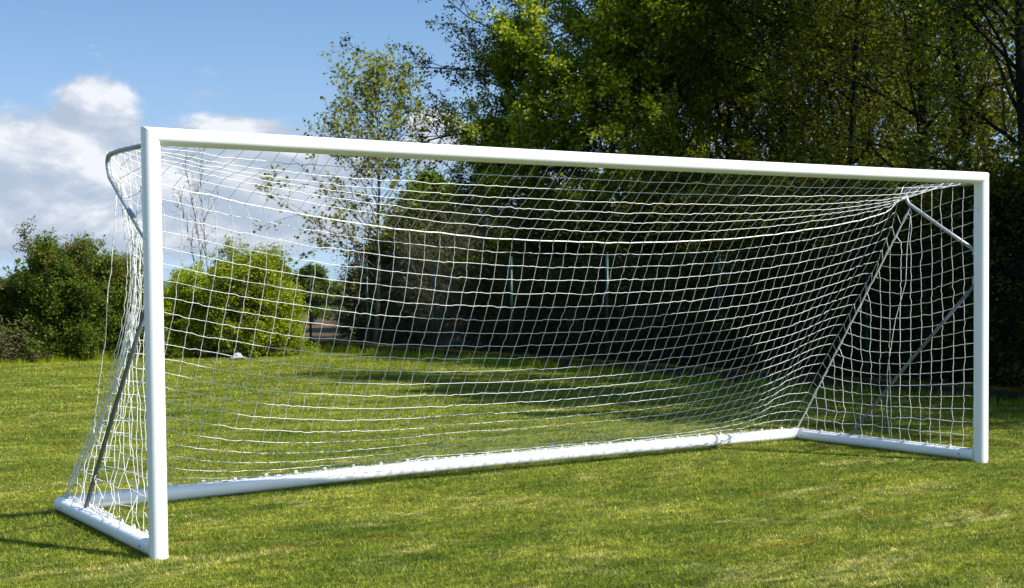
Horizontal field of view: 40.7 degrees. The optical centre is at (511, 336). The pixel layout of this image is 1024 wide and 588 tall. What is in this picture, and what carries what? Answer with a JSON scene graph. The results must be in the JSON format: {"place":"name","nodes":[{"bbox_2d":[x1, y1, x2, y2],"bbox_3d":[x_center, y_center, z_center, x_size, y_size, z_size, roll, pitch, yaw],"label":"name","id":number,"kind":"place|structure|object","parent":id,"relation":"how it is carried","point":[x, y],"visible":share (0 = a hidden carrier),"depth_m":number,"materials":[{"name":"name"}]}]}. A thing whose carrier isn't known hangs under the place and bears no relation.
{"place":"outdoors","nodes":[
{"label":"outdoors","id":0,"kind":"place"},
{"bbox_2d":[163,280,341,288],"bbox_3d":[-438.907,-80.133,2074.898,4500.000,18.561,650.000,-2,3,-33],"label":"hills","id":1,"kind":"structure","parent":0,"point":[165,282],"depth_m":1890.11,"materials":[{"name":"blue plant"}]},
{"bbox_2d":[20,311,492,356],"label":"field","id":2,"kind":"structure","parent":0,"point":[330,329],"depth_m":49.95,"materials":[{"name":"plant"}]},
{"bbox_2d":[0,267,305,354],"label":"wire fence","id":3,"kind":"object","parent":2,"relation":"on","point":[168,280],"visible":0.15,"depth_m":34.48,"materials":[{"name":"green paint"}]},
{"bbox_2d":[290,262,342,323],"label":"distant tree","id":4,"kind":"object","parent":2,"relation":"on","point":[303,270],"visible":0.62,"depth_m":59.72,"materials":[{"name":"green plant"}]},
{"bbox_2d":[340,229,399,295],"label":"distant tree","id":5,"kind":"object","parent":2,"relation":"on","point":[380,246],"visible":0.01,"depth_m":51.64,"materials":[{"name":"green plant"}]},
{"bbox_2d":[360,164,483,316],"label":"distant tree","id":6,"kind":"object","parent":2,"relation":"on","point":[428,177],"visible":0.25,"depth_m":49.03,"materials":[{"name":"green plant"}]},
{"bbox_2d":[163,289,450,312],"bbox_3d":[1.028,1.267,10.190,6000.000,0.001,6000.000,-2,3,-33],"label":"ground","id":7,"kind":"structure","parent":0,"point":[329,307],"depth_m":103.75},
{"bbox_2d":[12,268,29,289],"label":"distant tree","id":8,"kind":"object","parent":7,"relation":"on","point":[19,276],"visible":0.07,"depth_m":89.69,"materials":[{"name":"green plant"}]},
{"bbox_2d":[1,244,456,305],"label":"hedge","id":9,"kind":"object","parent":7,"relation":"on","point":[16,262],"depth_m":124.65,"materials":[{"name":"green plant"}]},
{"bbox_2d":[277,264,293,291],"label":"distant tree","id":10,"kind":"object","parent":7,"relation":"on","point":[286,267],"visible":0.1,"depth_m":94.59,"materials":[{"name":"green plant"}]},
{"bbox_2d":[305,340,1023,402],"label":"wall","id":11,"kind":"structure","parent":7,"relation":"on","point":[1011,392],"depth_m":22.30,"materials":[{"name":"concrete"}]},
{"bbox_2d":[308,241,1023,385],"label":"wire fence","id":12,"kind":"object","parent":11,"relation":"on","point":[720,344],"visible":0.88,"depth_m":24.96,"materials":[{"name":"grey metal"}]},
{"bbox_2d":[0,0,1018,280],"label":"sky","id":13,"kind":"structure","parent":0,"point":[80,80],"materials":[{"name":"blue"}]},
{"bbox_2d":[0,348,1023,587],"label":"lawn","id":14,"kind":"structure","parent":0,"point":[574,524],"depth_m":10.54,"materials":[{"name":"plant"}]},
{"bbox_2d":[0,315,41,362],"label":"dry weeds","id":15,"kind":"object","parent":14,"relation":"on","point":[6,350],"visible":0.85,"depth_m":30.37,"materials":[{"name":"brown plant"}]},
{"bbox_2d":[0,265,48,357],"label":"broad shrub","id":16,"kind":"object","parent":14,"relation":"on","point":[7,305],"visible":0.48,"depth_m":31.12,"materials":[{"name":"green plant"}]},
{"bbox_2d":[6,215,123,359],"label":"broad shrub","id":17,"kind":"object","parent":14,"relation":"on","point":[54,279],"visible":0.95,"depth_m":30.80,"materials":[{"name":"green plant"}]},
{"bbox_2d":[71,239,164,358],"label":"broad shrub","id":18,"kind":"object","parent":14,"relation":"on","point":[118,286],"visible":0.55,"depth_m":31.33,"materials":[{"name":"green plant"}]},
{"bbox_2d":[132,281,197,357],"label":"lime green shrub","id":19,"kind":"object","parent":14,"relation":"on","point":[168,302],"visible":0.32,"depth_m":31.74,"materials":[{"name":"green plant"}]},
{"bbox_2d":[171,147,229,355],"bbox_3d":[-7.280,-2.089,32.200,1.356,5.267,2.094,-2,2,-30],"label":"bare sapling","id":20,"kind":"object","parent":14,"relation":"on","point":[196,225],"visible":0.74,"depth_m":32.03,"materials":[{"name":"grey plant"}]},
{"bbox_2d":[163,257,242,357],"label":"lime green shrub","id":21,"kind":"object","parent":14,"relation":"on","point":[198,325],"visible":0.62,"depth_m":31.66,"materials":[{"name":"green plant"}]},
{"bbox_2d":[228,352,245,358],"bbox_3d":[-6.093,0.419,30.658,0.395,0.152,0.268,-2,3,-33],"label":"plastic sheet","id":22,"kind":"object","parent":14,"relation":"on","point":[237,354],"visible":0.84,"depth_m":30.61,"materials":[{"name":"grey plastic"}]},
{"bbox_2d":[194,231,303,357],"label":"lime green shrub","id":23,"kind":"object","parent":14,"relation":"on","point":[241,272],"visible":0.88,"depth_m":31.32,"materials":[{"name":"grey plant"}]},
{"bbox_2d":[254,278,322,355],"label":"lime green shrub","id":24,"kind":"object","parent":14,"relation":"on","point":[286,311],"visible":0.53,"depth_m":31.92,"materials":[{"name":"green plant"}]},
{"bbox_2d":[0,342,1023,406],"bbox_3d":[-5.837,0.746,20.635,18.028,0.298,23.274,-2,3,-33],"label":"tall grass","id":25,"kind":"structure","parent":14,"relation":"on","point":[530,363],"depth_m":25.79,"materials":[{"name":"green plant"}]},
{"bbox_2d":[54,127,988,561],"bbox_3d":[0.384,-0.083,11.116,7.528,2.562,2.449,-2,3,-33],"label":"football goal","id":26,"kind":"object","parent":14,"relation":"on","point":[158,493],"visible":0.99,"depth_m":10.31,"materials":[{"name":"white paint"}]},
{"bbox_2d":[387,341,962,382],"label":"woodland floor","id":27,"kind":"structure","parent":0,"point":[599,352],"depth_m":32.16,"materials":[{"name":"brown plant"}]},
{"bbox_2d":[320,263,391,343],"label":"understorey shrub","id":28,"kind":"object","parent":27,"relation":"on","point":[349,317],"visible":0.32,"depth_m":36.13,"materials":[{"name":"green plant"}]},
{"bbox_2d":[248,38,481,346],"bbox_3d":[-3.612,-3.544,34.206,5.925,7.967,5.688,-3,3,-44],"label":"young maple tree","id":29,"kind":"object","parent":27,"relation":"on","point":[365,90],"visible":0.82,"depth_m":34.41,"materials":[{"name":"green plant"}]},
{"bbox_2d":[336,225,444,345],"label":"understorey shrub","id":30,"kind":"object","parent":27,"relation":"on","point":[373,258],"visible":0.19,"depth_m":35.67,"materials":[{"name":"green plant"}]},
{"bbox_2d":[347,235,455,347],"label":"understorey shrub","id":31,"kind":"object","parent":27,"relation":"on","point":[407,329],"visible":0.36,"depth_m":34.99,"materials":[{"name":"green plant"}]},
{"bbox_2d":[373,257,461,347],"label":"bare thicket","id":32,"kind":"object","parent":27,"relation":"on","point":[417,320],"visible":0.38,"depth_m":34.46,"materials":[{"name":"brown plant"}]},
{"bbox_2d":[371,184,524,349],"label":"bare thicket","id":33,"kind":"object","parent":27,"relation":"on","point":[441,284],"visible":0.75,"depth_m":32.75,"materials":[{"name":"grey plant"}]},
{"bbox_2d":[404,191,543,349],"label":"bare thicket","id":34,"kind":"object","parent":27,"relation":"on","point":[478,228],"visible":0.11,"depth_m":34.11,"materials":[{"name":"brown plant"}]},
{"bbox_2d":[424,220,543,351],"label":"understorey shrub","id":35,"kind":"object","parent":27,"relation":"on","point":[481,312],"visible":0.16,"depth_m":32.88,"materials":[{"name":"green plant"}]},
{"bbox_2d":[440,110,555,345],"bbox_3d":[-0.383,-2.807,36.443,3.186,6.211,3.403,-1,2,-7],"label":"maple tree","id":36,"kind":"object","parent":27,"relation":"on","point":[476,199],"visible":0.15,"depth_m":35.44,"materials":[{"name":"green plant"}]},
{"bbox_2d":[429,3,602,346],"bbox_3d":[0.554,-4.111,34.881,4.588,8.943,4.900,-2,2,-26],"label":"maple tree","id":37,"kind":"object","parent":27,"relation":"on","point":[507,74],"visible":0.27,"depth_m":35.03,"materials":[{"name":"green plant"}]},
{"bbox_2d":[445,212,588,353],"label":"understorey shrub","id":38,"kind":"object","parent":27,"relation":"on","point":[492,303],"visible":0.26,"depth_m":31.59,"materials":[{"name":"green plant"}]},
{"bbox_2d":[335,0,706,230],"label":"alder tree","id":39,"kind":"object","parent":27,"relation":"on","point":[483,74],"visible":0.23,"depth_m":37.46,"materials":[{"name":"green plant"}]},
{"bbox_2d":[486,176,631,357],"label":"understorey shrub","id":40,"kind":"object","parent":27,"relation":"on","point":[547,338],"visible":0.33,"depth_m":29.86,"materials":[{"name":"green plant"}]},
{"bbox_2d":[448,0,720,250],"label":"maple tree","id":41,"kind":"object","parent":27,"relation":"on","point":[533,45],"visible":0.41,"depth_m":33.03,"materials":[{"name":"green plant"}]},
{"bbox_2d":[519,185,673,360],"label":"understorey shrub","id":42,"kind":"object","parent":27,"relation":"on","point":[565,263],"visible":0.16,"depth_m":28.63,"materials":[{"name":"green plant"}]},
{"bbox_2d":[547,1,705,219],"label":"woodland tree","id":43,"kind":"object","parent":27,"relation":"on","point":[599,140],"depth_m":43.29,"materials":[{"name":"green plant"}]},
{"bbox_2d":[539,179,718,362],"bbox_3d":[2.788,-1.289,27.928,4.085,3.949,3.868,1,2,29],"label":"understorey shrub","id":44,"kind":"object","parent":27,"relation":"on","point":[601,283],"visible":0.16,"depth_m":27.66,"materials":[{"name":"green plant"}]},
{"bbox_2d":[512,0,787,233],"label":"maple tree","id":45,"kind":"object","parent":27,"relation":"on","point":[663,122],"visible":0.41,"depth_m":32.09,"materials":[{"name":"green plant"}]},
{"bbox_2d":[578,2,767,206],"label":"woodland tree","id":46,"kind":"object","parent":27,"relation":"on","point":[682,121],"visible":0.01,"depth_m":41.24,"materials":[{"name":"green plant"}]},
{"bbox_2d":[582,126,781,366],"bbox_3d":[3.507,-1.593,26.494,3.868,4.701,4.085,0,2,22],"label":"understorey shrub","id":47,"kind":"object","parent":27,"relation":"on","point":[662,188],"visible":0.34,"depth_m":26.07,"materials":[{"name":"green plant"}]},
{"bbox_2d":[632,150,815,369],"bbox_3d":[4.136,-1.280,25.268,3.899,4.115,3.692,0,2,15],"label":"understorey shrub","id":48,"kind":"object","parent":27,"relation":"on","point":[704,198],"visible":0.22,"depth_m":24.68,"materials":[{"name":"green plant"}]},
{"bbox_2d":[635,0,840,199],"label":"woodland tree","id":49,"kind":"object","parent":27,"relation":"on","point":[730,117],"visible":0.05,"depth_m":35.83,"materials":[{"name":"green plant"}]},
{"bbox_2d":[640,0,844,200],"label":"woodland tree","id":50,"kind":"object","parent":27,"relation":"on","point":[722,108],"visible":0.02,"depth_m":38.68,"materials":[{"name":"green plant"}]},
{"bbox_2d":[667,199,844,372],"bbox_3d":[4.455,-0.903,23.856,3.516,3.413,3.713,0,2,7],"label":"understorey shrub","id":51,"kind":"object","parent":27,"relation":"on","point":[724,283],"visible":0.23,"depth_m":23.31,"materials":[{"name":"green plant"}]},
{"bbox_2d":[683,15,832,199],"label":"woodland tree","id":52,"kind":"object","parent":27,"relation":"on","point":[762,117],"visible":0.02,"depth_m":44.99,"materials":[{"name":"green plant"}]},
{"bbox_2d":[643,0,905,208],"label":"woodland tree","id":53,"kind":"object","parent":27,"relation":"on","point":[735,72],"visible":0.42,"depth_m":31.51,"materials":[{"name":"green plant"}]},
{"bbox_2d":[647,0,905,197],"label":"woodland tree","id":54,"kind":"object","parent":27,"relation":"on","point":[717,107],"visible":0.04,"depth_m":34.77,"materials":[{"name":"green plant"}]},
{"bbox_2d":[691,137,932,378],"bbox_3d":[4.986,-1.215,22.491,3.899,4.181,3.692,-1,2,0],"label":"understorey shrub","id":55,"kind":"object","parent":27,"relation":"on","point":[788,193],"visible":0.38,"depth_m":22.23,"materials":[{"name":"green plant"}]},
{"bbox_2d":[698,0,966,207],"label":"woodland tree","id":56,"kind":"object","parent":27,"relation":"on","point":[803,32],"visible":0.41,"depth_m":28.41,"materials":[{"name":"green plant"}]},
{"bbox_2d":[769,0,932,165],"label":"woodland tree","id":57,"kind":"object","parent":27,"relation":"on","point":[848,86],"depth_m":39.69,"materials":[{"name":"green plant"}]},
{"bbox_2d":[750,179,958,380],"bbox_3d":[5.643,-0.814,21.466,3.516,3.389,3.713,-1,2,-8],"label":"understorey shrub","id":58,"kind":"object","parent":27,"relation":"on","point":[842,275],"visible":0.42,"depth_m":20.98,"materials":[{"name":"green plant"}]},
{"bbox_2d":[727,0,1013,212],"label":"woodland tree","id":59,"kind":"object","parent":27,"relation":"on","point":[766,19],"visible":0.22,"depth_m":29.84,"materials":[{"name":"green plant"}]},
{"bbox_2d":[816,181,931,311],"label":"understorey shrub","id":60,"kind":"object","parent":27,"relation":"on","point":[891,199],"depth_m":26.65,"materials":[{"name":"green plant"}]},
{"bbox_2d":[745,0,1015,214],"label":"woodland tree","id":61,"kind":"object","parent":27,"relation":"on","point":[915,112],"visible":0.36,"depth_m":26.06,"materials":[{"name":"green plant"}]},
{"bbox_2d":[789,179,1008,383],"bbox_3d":[6.119,-0.754,20.700,3.713,3.312,3.516,-1,2,-15],"label":"understorey shrub","id":62,"kind":"object","parent":27,"relation":"on","point":[875,297],"visible":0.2,"depth_m":20.06,"materials":[{"name":"green plant"}]},
{"bbox_2d":[798,0,1018,214],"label":"woodland tree","id":63,"kind":"object","parent":27,"relation":"on","point":[989,94],"visible":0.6,"depth_m":22.08,"materials":[{"name":"green plant"}]},
{"bbox_2d":[806,0,1010,200],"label":"woodland tree","id":64,"kind":"object","parent":27,"relation":"on","point":[932,149],"visible":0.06,"depth_m":36.81,"materials":[{"name":"green plant"}]},
{"bbox_2d":[877,184,944,340],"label":"understorey shrub","id":65,"kind":"object","parent":27,"relation":"on","point":[899,207],"depth_m":25.33,"materials":[{"name":"green plant"}]},
{"bbox_2d":[831,181,1014,385],"bbox_3d":[6.460,-0.769,19.806,3.340,3.408,3.528,-1,2,-22],"label":"understorey shrub","id":66,"kind":"object","parent":27,"relation":"on","point":[907,314],"visible":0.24,"depth_m":19.34,"materials":[{"name":"green plant"}]},
{"bbox_2d":[872,0,1018,201],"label":"woodland tree","id":67,"kind":"object","parent":27,"relation":"on","point":[964,95],"visible":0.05,"depth_m":37.44,"materials":[{"name":"green plant"}]},
{"bbox_2d":[868,146,1023,385],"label":"understorey shrub","id":68,"kind":"object","parent":27,"relation":"on","point":[961,329],"visible":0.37,"depth_m":18.73,"materials":[{"name":"green plant"}]},
{"bbox_2d":[875,0,1023,384],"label":"woodland tree","id":69,"kind":"object","parent":27,"relation":"on","point":[1017,66],"visible":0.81,"depth_m":18.70,"materials":[{"name":"green plant"}]},
{"bbox_2d":[890,6,1018,175],"bbox_3d":[11.441,-5.874,30.730,6.210,12.560,4.470,0,2,15],"label":"woodland tree","id":70,"kind":"object","parent":27,"relation":"on","point":[986,101],"visible":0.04,"depth_m":30.94,"materials":[{"name":"green plant"}]},
{"bbox_2d":[914,126,1018,215],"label":"understorey shrub","id":71,"kind":"object","parent":27,"relation":"on","point":[988,170],"visible":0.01,"depth_m":23.80,"materials":[{"name":"green plant"}]},
{"bbox_2d":[916,151,1023,388],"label":"understorey shrub","id":72,"kind":"object","parent":27,"relation":"on","point":[1014,373],"visible":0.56,"depth_m":18.30,"materials":[{"name":"green plant"}]}
]}

